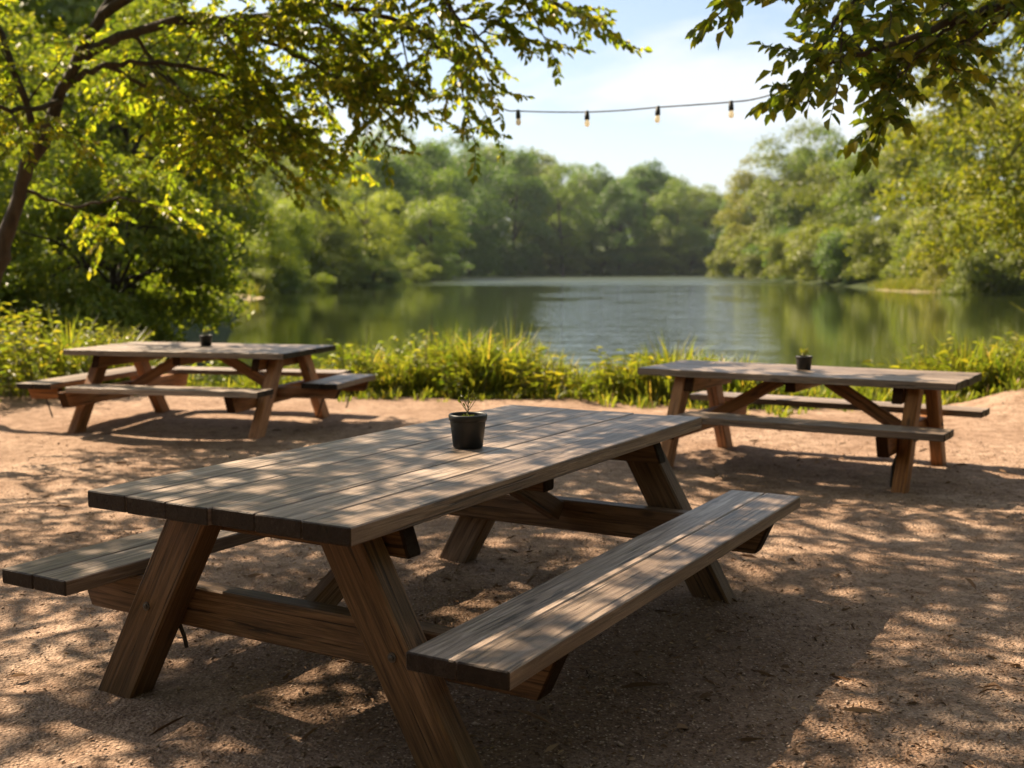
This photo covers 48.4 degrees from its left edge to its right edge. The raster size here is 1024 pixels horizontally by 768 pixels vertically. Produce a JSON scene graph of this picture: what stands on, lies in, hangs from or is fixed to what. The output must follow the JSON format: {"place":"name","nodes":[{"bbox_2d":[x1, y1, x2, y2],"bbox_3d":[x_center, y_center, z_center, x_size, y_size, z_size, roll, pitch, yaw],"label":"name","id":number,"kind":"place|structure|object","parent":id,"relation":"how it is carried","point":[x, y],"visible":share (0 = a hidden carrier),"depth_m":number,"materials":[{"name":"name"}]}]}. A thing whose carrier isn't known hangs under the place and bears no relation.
{"place":"outdoors","nodes":[
{"label":"outdoors","id":0,"kind":"place"},
{"bbox_2d":[0,229,1023,767],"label":"ground","id":1,"kind":"structure","parent":0,"point":[140,419],"depth_m":4.67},
{"bbox_2d":[0,234,31,335],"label":"dense shrub","id":2,"kind":"object","parent":1,"relation":"on","point":[13,286],"visible":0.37,"depth_m":15.63,"materials":[{"name":"green plant"}]},
{"bbox_2d":[0,300,44,397],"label":"weed plant","id":3,"kind":"object","parent":1,"relation":"on","point":[34,330],"visible":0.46,"depth_m":12.99,"materials":[{"name":"green plant"}]},
{"bbox_2d":[0,1,82,263],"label":"tree","id":4,"kind":"object","parent":1,"relation":"on","point":[19,61],"visible":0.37,"depth_m":19.04,"materials":[{"name":"green plant"}]},
{"bbox_2d":[0,308,113,400],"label":"weed plant","id":5,"kind":"object","parent":1,"relation":"on","point":[28,370],"visible":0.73,"depth_m":12.44,"materials":[{"name":"green plant"}]},
{"bbox_2d":[0,0,159,282],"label":"tree","id":6,"kind":"object","parent":1,"relation":"on","point":[74,15],"visible":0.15,"depth_m":31.84,"materials":[{"name":"green plant"}]},
{"bbox_2d":[7,0,197,303],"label":"tree","id":7,"kind":"object","parent":1,"relation":"on","point":[114,133],"visible":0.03,"depth_m":40.52,"materials":[{"name":"green plant"}]},
{"bbox_2d":[78,326,153,383],"bbox_3d":[-4.539,-0.277,13.261,0.726,0.782,1.158,0,6,0],"label":"weed plant","id":8,"kind":"object","parent":1,"relation":"on","point":[126,339],"visible":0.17,"depth_m":13.04,"materials":[{"name":"green plant"}]},
{"bbox_2d":[0,137,259,363],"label":"dense shrub","id":9,"kind":"object","parent":1,"relation":"on","point":[189,258],"visible":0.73,"depth_m":16.42,"materials":[{"name":"green plant"}]},
{"bbox_2d":[0,0,275,301],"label":"tree","id":10,"kind":"object","parent":1,"relation":"on","point":[77,96],"visible":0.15,"depth_m":23.35,"materials":[{"name":"green plant"}]},
{"bbox_2d":[29,1,267,299],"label":"tree","id":11,"kind":"object","parent":1,"relation":"on","point":[236,190],"visible":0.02,"depth_m":46.52,"materials":[{"name":"green plant"}]},
{"bbox_2d":[164,359,225,386],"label":"weed plant","id":12,"kind":"object","parent":1,"relation":"on","point":[202,380],"visible":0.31,"depth_m":13.74,"materials":[{"name":"green plant"}]},
{"bbox_2d":[17,342,375,438],"bbox_3d":[-2.791,0.024,10.465,2.757,0.727,2.117,1,6,14],"label":"picnic table","id":13,"kind":"object","parent":1,"relation":"on","point":[83,393],"visible":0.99,"depth_m":10.09,"materials":[{"name":"brown wood"}]},
{"bbox_2d":[130,71,276,287],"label":"tree","id":14,"kind":"object","parent":1,"relation":"on","point":[259,197],"visible":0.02,"depth_m":68.75,"materials":[{"name":"green plant"}]},
{"bbox_2d":[223,154,280,257],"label":"tree","id":15,"kind":"object","parent":1,"relation":"on","point":[267,186],"visible":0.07,"depth_m":98.63,"materials":[{"name":"green plant"}]},
{"bbox_2d":[232,267,279,296],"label":"shore bush","id":16,"kind":"object","parent":1,"relation":"on","point":[258,275],"visible":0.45,"depth_m":76.61,"materials":[{"name":"green plant"}]},
{"bbox_2d":[230,237,289,293],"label":"shore bush","id":17,"kind":"object","parent":1,"relation":"on","point":[264,263],"visible":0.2,"depth_m":87.77,"materials":[{"name":"green plant"}]},
{"bbox_2d":[236,121,319,250],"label":"tree","id":18,"kind":"object","parent":1,"relation":"on","point":[272,176],"visible":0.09,"depth_m":148.20,"materials":[{"name":"green plant"}]},
{"bbox_2d":[234,189,326,288],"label":"tree","id":19,"kind":"object","parent":1,"relation":"on","point":[288,232],"visible":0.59,"depth_m":90.08,"materials":[{"name":"green plant"}]},
{"bbox_2d":[271,262,302,292],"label":"shore bush","id":20,"kind":"object","parent":1,"relation":"on","point":[294,285],"visible":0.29,"depth_m":90.76,"materials":[{"name":"green plant"}]},
{"bbox_2d":[274,261,336,290],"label":"shore bush","id":21,"kind":"object","parent":1,"relation":"on","point":[315,284],"visible":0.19,"depth_m":100.29,"materials":[{"name":"green plant"}]},
{"bbox_2d":[254,156,360,278],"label":"tree","id":22,"kind":"object","parent":1,"relation":"on","point":[328,240],"visible":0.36,"depth_m":115.53,"materials":[{"name":"green plant"}]},
{"bbox_2d":[0,0,652,284],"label":"leaning tree","id":23,"kind":"object","parent":1,"relation":"on","point":[358,89],"visible":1,"depth_m":9.88,"materials":[{"name":"green plant"}]},
{"bbox_2d":[305,190,362,241],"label":"tree","id":24,"kind":"object","parent":1,"relation":"on","point":[349,198],"visible":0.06,"depth_m":133.04,"materials":[{"name":"green plant"}]},
{"bbox_2d":[300,244,384,287],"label":"shore bush","id":25,"kind":"object","parent":1,"relation":"on","point":[345,280],"visible":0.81,"depth_m":114.29,"materials":[{"name":"green plant"}]},
{"bbox_2d":[312,338,384,391],"bbox_3d":[-1.939,-0.179,13.065,0.933,0.670,0.826,-5,7,-40],"label":"weed plant","id":26,"kind":"object","parent":1,"relation":"on","point":[338,355],"visible":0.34,"depth_m":13.08,"materials":[{"name":"green plant"}]},
{"bbox_2d":[327,160,393,249],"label":"tree","id":27,"kind":"object","parent":1,"relation":"on","point":[360,166],"visible":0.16,"depth_m":187.08,"materials":[{"name":"green plant"}]},
{"bbox_2d":[323,178,410,285],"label":"tree","id":28,"kind":"object","parent":1,"relation":"on","point":[364,215],"visible":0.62,"depth_m":125.73,"materials":[{"name":"green plant"}]},
{"bbox_2d":[348,257,403,286],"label":"shore bush","id":29,"kind":"object","parent":1,"relation":"on","point":[388,274],"visible":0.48,"depth_m":123.04,"materials":[{"name":"green plant"}]},
{"bbox_2d":[340,139,427,249],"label":"tree","id":30,"kind":"object","parent":1,"relation":"on","point":[400,179],"visible":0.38,"depth_m":199.52,"materials":[{"name":"green plant"}]},
{"bbox_2d":[345,343,424,392],"bbox_3d":[-1.480,-0.150,12.966,0.845,0.628,0.850,-4,7,-32],"label":"weed plant","id":31,"kind":"object","parent":1,"relation":"on","point":[369,367],"visible":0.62,"depth_m":12.79,"materials":[{"name":"green plant"}]},
{"bbox_2d":[2,405,799,767],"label":"picnic table","id":32,"kind":"object","parent":1,"relation":"on","point":[358,509],"visible":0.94,"depth_m":3.63,"materials":[{"name":"brown wood"}]},
{"bbox_2d":[448,386,486,448],"bbox_3d":[-0.166,0.123,4.274,0.146,0.232,0.146,0,6,0],"label":"plant pot","id":33,"kind":"object","parent":32,"relation":"on","point":[467,429],"visible":1,"depth_m":4.23,"materials":[{"name":"black plastic"}]},
{"bbox_2d":[347,117,461,252],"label":"tree","id":34,"kind":"object","parent":1,"relation":"on","point":[411,163],"visible":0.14,"depth_m":218.32,"materials":[{"name":"green plant"}]},
{"bbox_2d":[376,252,442,283],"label":"shore bush","id":35,"kind":"object","parent":1,"relation":"on","point":[421,278],"visible":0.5,"depth_m":148.82,"materials":[{"name":"green plant"}]},
{"bbox_2d":[386,245,445,280],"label":"shore bush","id":36,"kind":"object","parent":1,"relation":"on","point":[425,255],"visible":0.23,"depth_m":187.42,"materials":[{"name":"green plant"}]},
{"bbox_2d":[389,329,456,396],"bbox_3d":[-1.040,-0.240,13.338,0.777,0.854,1.147,0,6,0],"label":"weed plant","id":37,"kind":"object","parent":1,"relation":"on","point":[432,345],"visible":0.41,"depth_m":12.97,"materials":[{"name":"green plant"}]},
{"bbox_2d":[385,137,474,272],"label":"tree","id":38,"kind":"object","parent":1,"relation":"on","point":[430,150],"visible":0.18,"depth_m":235.41,"materials":[{"name":"green plant"}]},
{"bbox_2d":[394,192,475,280],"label":"tree","id":39,"kind":"object","parent":1,"relation":"on","point":[430,244],"visible":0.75,"depth_m":192.34,"materials":[{"name":"green plant"}]},
{"bbox_2d":[407,138,477,270],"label":"broadleaf tree","id":40,"kind":"object","parent":1,"relation":"on","point":[468,209],"visible":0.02,"depth_m":259.58,"materials":[{"name":"green plant"}]},
{"bbox_2d":[444,254,474,277],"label":"shore bush","id":41,"kind":"object","parent":1,"relation":"on","point":[466,265],"visible":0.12,"depth_m":267.10,"materials":[{"name":"green plant"}]},
{"bbox_2d":[428,348,501,398],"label":"weed plant","id":42,"kind":"object","parent":1,"relation":"on","point":[444,369],"visible":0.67,"depth_m":12.59,"materials":[{"name":"green plant"}]},
{"bbox_2d":[428,133,512,276],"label":"broadleaf tree","id":43,"kind":"object","parent":1,"relation":"on","point":[481,229],"visible":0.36,"depth_m":296.44,"materials":[{"name":"green plant"}]},
{"bbox_2d":[447,245,502,276],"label":"shore bush","id":44,"kind":"object","parent":1,"relation":"on","point":[479,259],"visible":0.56,"depth_m":294.25,"materials":[{"name":"green plant"}]},
{"bbox_2d":[451,136,531,273],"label":"broadleaf tree","id":45,"kind":"object","parent":1,"relation":"on","point":[489,158],"visible":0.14,"depth_m":329.54,"materials":[{"name":"green plant"}]},
{"bbox_2d":[463,240,533,276],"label":"shore bush","id":46,"kind":"object","parent":1,"relation":"on","point":[510,260],"visible":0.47,"depth_m":310.25,"materials":[{"name":"green plant"}]},
{"bbox_2d":[455,333,547,394],"bbox_3d":[-0.114,-0.203,12.993,1.092,0.770,0.975,0,6,0],"label":"weed plant","id":47,"kind":"object","parent":1,"relation":"on","point":[473,358],"visible":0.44,"depth_m":12.82,"materials":[{"name":"green plant"}]},
{"bbox_2d":[466,145,554,276],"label":"broadleaf tree","id":48,"kind":"object","parent":1,"relation":"on","point":[517,177],"visible":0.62,"depth_m":311.42,"materials":[{"name":"green plant"}]},
{"bbox_2d":[0,275,1023,417],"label":"bank grass","id":49,"kind":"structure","parent":1,"relation":"on","point":[1012,379],"depth_m":12.68,"materials":[{"name":"green plant"}]},
{"bbox_2d":[0,425,1023,767],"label":"leaf litter","id":50,"kind":"object","parent":1,"relation":"on","point":[710,693],"visible":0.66,"depth_m":3.95,"materials":[{"name":"brown plant"}]},
{"bbox_2d":[502,256,547,275],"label":"shore bush","id":51,"kind":"object","parent":1,"relation":"on","point":[537,268],"visible":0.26,"depth_m":327.24,"materials":[{"name":"green plant"}]},
{"bbox_2d":[495,350,576,398],"bbox_3d":[0.269,-0.109,12.756,0.951,0.575,0.914,0,6,0],"label":"weed plant","id":52,"kind":"object","parent":1,"relation":"on","point":[531,384],"visible":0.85,"depth_m":12.58,"materials":[{"name":"green plant"}]},
{"bbox_2d":[504,146,571,258],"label":"broadleaf tree","id":53,"kind":"object","parent":1,"relation":"on","point":[543,159],"visible":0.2,"depth_m":344.30,"materials":[{"name":"green plant"}]},
{"bbox_2d":[527,249,578,275],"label":"shore bush","id":54,"kind":"object","parent":1,"relation":"on","point":[550,269],"visible":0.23,"depth_m":334.63,"materials":[{"name":"green plant"}]},
{"bbox_2d":[524,161,601,275],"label":"broadleaf tree","id":55,"kind":"object","parent":1,"relation":"on","point":[557,223],"visible":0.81,"depth_m":326.43,"materials":[{"name":"green plant"}]},
{"bbox_2d":[544,241,616,275],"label":"shore bush","id":56,"kind":"object","parent":1,"relation":"on","point":[580,266],"visible":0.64,"depth_m":331.04,"materials":[{"name":"green plant"}]},
{"bbox_2d":[548,161,622,252],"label":"broadleaf tree","id":57,"kind":"object","parent":1,"relation":"on","point":[592,181],"visible":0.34,"depth_m":348.58,"materials":[{"name":"green plant"}]},
{"bbox_2d":[566,361,628,400],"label":"weed plant","id":58,"kind":"object","parent":1,"relation":"on","point":[579,380],"visible":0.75,"depth_m":12.30,"materials":[{"name":"green plant"}]},
{"bbox_2d":[584,249,626,275],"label":"shore bush","id":59,"kind":"object","parent":1,"relation":"on","point":[600,271],"visible":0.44,"depth_m":341.21,"materials":[{"name":"green plant"}]},
{"bbox_2d":[578,177,649,275],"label":"broadleaf tree","id":60,"kind":"object","parent":1,"relation":"on","point":[623,209],"visible":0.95,"depth_m":334.13,"materials":[{"name":"green plant"}]},
{"bbox_2d":[587,346,666,394],"bbox_3d":[1.358,-0.111,12.486,1.052,0.606,0.856,-3,6,-24],"label":"weed plant","id":61,"kind":"object","parent":1,"relation":"on","point":[630,373],"visible":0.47,"depth_m":12.33,"materials":[{"name":"green plant"}]},
{"bbox_2d":[600,163,656,245],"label":"broadleaf tree","id":62,"kind":"object","parent":1,"relation":"on","point":[619,178],"visible":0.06,"depth_m":390.14,"materials":[{"name":"green plant"}]},
{"bbox_2d":[603,243,665,275],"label":"shore bush","id":63,"kind":"object","parent":1,"relation":"on","point":[633,270],"visible":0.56,"depth_m":339.38,"materials":[{"name":"green plant"}]},
{"bbox_2d":[621,157,685,270],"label":"broadleaf tree","id":64,"kind":"object","parent":1,"relation":"on","point":[647,186],"visible":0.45,"depth_m":356.50,"materials":[{"name":"green plant"}]},
{"bbox_2d":[629,236,704,275],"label":"shore bush","id":65,"kind":"object","parent":1,"relation":"on","point":[661,257],"visible":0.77,"depth_m":338.59,"materials":[{"name":"green plant"}]},
{"bbox_2d":[628,352,716,397],"bbox_3d":[1.741,-0.071,12.395,0.958,0.527,0.868,0,6,0],"label":"weed plant","id":66,"kind":"object","parent":1,"relation":"on","point":[662,378],"visible":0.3,"depth_m":12.20,"materials":[{"name":"green plant"}]},
{"bbox_2d":[638,174,719,274],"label":"broadleaf tree","id":67,"kind":"object","parent":1,"relation":"on","point":[697,239],"visible":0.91,"depth_m":339.78,"materials":[{"name":"green plant"}]},
{"bbox_2d":[669,248,710,274],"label":"shore bush","id":68,"kind":"object","parent":1,"relation":"on","point":[685,268],"visible":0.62,"depth_m":346.06,"materials":[{"name":"green plant"}]},
{"bbox_2d":[676,182,728,265],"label":"broadleaf tree","id":69,"kind":"object","parent":1,"relation":"on","point":[697,200],"visible":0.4,"depth_m":363.88,"materials":[{"name":"green plant"}]},
{"bbox_2d":[690,241,731,272],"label":"shore bush","id":70,"kind":"object","parent":1,"relation":"on","point":[710,249],"visible":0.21,"depth_m":348.08,"materials":[{"name":"green plant"}]},
{"bbox_2d":[704,237,754,277],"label":"shore bush","id":71,"kind":"object","parent":1,"relation":"on","point":[714,258],"visible":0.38,"depth_m":255.64,"materials":[{"name":"green plant"}]},
{"bbox_2d":[716,188,764,276],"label":"tree","id":72,"kind":"object","parent":1,"relation":"on","point":[722,205],"visible":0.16,"depth_m":295.20,"materials":[{"name":"green plant"}]},
{"bbox_2d":[723,231,778,279],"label":"shore bush","id":73,"kind":"object","parent":1,"relation":"on","point":[756,268],"visible":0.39,"depth_m":209.97,"materials":[{"name":"green plant"}]},
{"bbox_2d":[713,154,802,265],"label":"tree","id":74,"kind":"object","parent":1,"relation":"on","point":[747,181],"visible":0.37,"depth_m":253.00,"materials":[{"name":"green plant"}]},
{"bbox_2d":[741,226,803,280],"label":"shore bush","id":75,"kind":"object","parent":1,"relation":"on","point":[753,250],"visible":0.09,"depth_m":177.09,"materials":[{"name":"green plant"}]},
{"bbox_2d":[757,229,817,280],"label":"shore bush","id":76,"kind":"object","parent":1,"relation":"on","point":[776,244],"visible":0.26,"depth_m":159.06,"materials":[{"name":"green plant"}]},
{"bbox_2d":[740,117,849,240],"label":"tree","id":77,"kind":"object","parent":1,"relation":"on","point":[766,190],"visible":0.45,"depth_m":200.16,"materials":[{"name":"green plant"}]},
{"bbox_2d":[638,360,989,492],"bbox_3d":[2.101,0.263,8.187,2.244,0.729,1.597,4,7,31],"label":"picnic table","id":78,"kind":"object","parent":1,"relation":"on","point":[893,435],"visible":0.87,"depth_m":7.95,"materials":[{"name":"brown wood"}]},
{"bbox_2d":[795,348,812,369],"bbox_3d":[2.100,-0.184,8.182,0.122,0.162,0.122,0,6,0],"label":"plant pot","id":79,"kind":"object","parent":78,"relation":"on","point":[804,361],"visible":1,"depth_m":8.14,"materials":[{"name":"black plastic"}]},
{"bbox_2d":[762,123,878,233],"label":"tree","id":80,"kind":"object","parent":1,"relation":"on","point":[824,151],"visible":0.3,"depth_m":194.20,"materials":[{"name":"green plant"}]},
{"bbox_2d":[782,221,874,284],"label":"shore bush","id":81,"kind":"object","parent":1,"relation":"on","point":[803,250],"visible":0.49,"depth_m":137.42,"materials":[{"name":"green plant"}]},
{"bbox_2d":[779,157,889,241],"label":"tree","id":82,"kind":"object","parent":1,"relation":"on","point":[816,198],"visible":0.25,"depth_m":156.87,"materials":[{"name":"green plant"}]},
{"bbox_2d":[810,227,892,285],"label":"shore bush","id":83,"kind":"object","parent":1,"relation":"on","point":[831,255],"visible":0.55,"depth_m":126.31,"materials":[{"name":"green plant"}]},
{"bbox_2d":[685,0,1023,180],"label":"overhanging tree","id":84,"kind":"object","parent":1,"relation":"on","point":[906,48],"visible":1,"depth_m":5.93,"materials":[{"name":"green plant"}]},
{"bbox_2d":[478,76,824,126],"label":"string lights","id":85,"kind":"object","parent":84,"relation":"hanging from","point":[657,113],"visible":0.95,"depth_m":9.00,"materials":[{"name":"black"}]},
{"bbox_2d":[816,115,936,275],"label":"tree","id":86,"kind":"object","parent":1,"relation":"on","point":[864,180],"visible":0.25,"depth_m":147.15,"materials":[{"name":"green plant"}]},
{"bbox_2d":[839,216,921,280],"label":"shore bush","id":87,"kind":"object","parent":1,"relation":"on","point":[873,236],"visible":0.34,"depth_m":117.00,"materials":[{"name":"green plant"}]},
{"bbox_2d":[862,354,956,370],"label":"weed plant","id":88,"kind":"object","parent":1,"relation":"on","point":[919,363],"visible":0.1,"depth_m":12.37,"materials":[{"name":"green plant"}]},
{"bbox_2d":[871,116,967,245],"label":"tree","id":89,"kind":"object","parent":1,"relation":"on","point":[898,215],"visible":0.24,"depth_m":122.14,"materials":[{"name":"green plant"}]},
{"bbox_2d":[878,209,965,279],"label":"shore bush","id":90,"kind":"object","parent":1,"relation":"on","point":[905,242],"visible":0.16,"depth_m":103.46,"materials":[{"name":"green plant"}]},
{"bbox_2d":[866,0,1023,277],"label":"willow tree","id":91,"kind":"object","parent":1,"relation":"on","point":[1010,117],"visible":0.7,"depth_m":22.77,"materials":[{"name":"green plant"}]},
{"bbox_2d":[900,111,1004,235],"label":"tree","id":92,"kind":"object","parent":1,"relation":"on","point":[933,174],"visible":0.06,"depth_m":110.03,"materials":[{"name":"green plant"}]},
{"bbox_2d":[913,249,992,291],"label":"shore bush","id":93,"kind":"object","parent":1,"relation":"on","point":[938,278],"visible":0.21,"depth_m":91.04,"materials":[{"name":"green plant"}]},
{"bbox_2d":[895,198,1012,277],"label":"shore bush","id":94,"kind":"object","parent":1,"relation":"on","point":[929,221],"visible":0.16,"depth_m":96.18,"materials":[{"name":"green plant"}]},
{"bbox_2d":[900,67,1023,239],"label":"tree","id":95,"kind":"object","parent":1,"relation":"on","point":[954,168],"visible":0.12,"depth_m":100.07,"materials":[{"name":"green plant"}]},
{"bbox_2d":[911,331,1023,398],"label":"weed plant","id":96,"kind":"object","parent":1,"relation":"on","point":[971,368],"visible":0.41,"depth_m":11.67,"materials":[{"name":"green plant"}]},
{"bbox_2d":[935,244,1023,294],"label":"shore bush","id":97,"kind":"object","parent":1,"relation":"on","point":[961,269],"visible":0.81,"depth_m":82.29,"materials":[{"name":"green plant"}]},
{"bbox_2d":[940,203,1023,287],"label":"shore bush","id":98,"kind":"object","parent":1,"relation":"on","point":[951,222],"visible":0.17,"depth_m":88.52,"materials":[{"name":"green plant"}]},
{"bbox_2d":[951,332,1023,363],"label":"weed plant","id":99,"kind":"object","parent":1,"relation":"on","point":[999,338],"visible":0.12,"depth_m":12.49,"materials":[{"name":"green plant"}]},
{"bbox_2d":[971,227,1023,294],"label":"shore bush","id":100,"kind":"object","parent":1,"relation":"on","point":[1012,255],"visible":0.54,"depth_m":82.27,"materials":[{"name":"green plant"}]},
{"bbox_2d":[985,100,1023,234],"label":"tree","id":101,"kind":"object","parent":1,"relation":"on","point":[1020,156],"visible":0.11,"depth_m":89.85,"materials":[{"name":"green plant"}]},
{"bbox_2d":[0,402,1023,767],"bbox_3d":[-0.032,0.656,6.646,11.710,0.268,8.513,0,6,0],"label":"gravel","id":102,"kind":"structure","parent":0,"point":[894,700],"depth_m":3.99,"materials":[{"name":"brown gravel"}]},
{"bbox_2d":[1,0,1023,237],"label":"sky","id":103,"kind":"structure","parent":0,"point":[700,143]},
{"bbox_2d":[197,276,1023,387],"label":"lake","id":104,"kind":"structure","parent":0,"point":[772,322],"depth_m":43.59,"materials":[{"name":"green liquid"}]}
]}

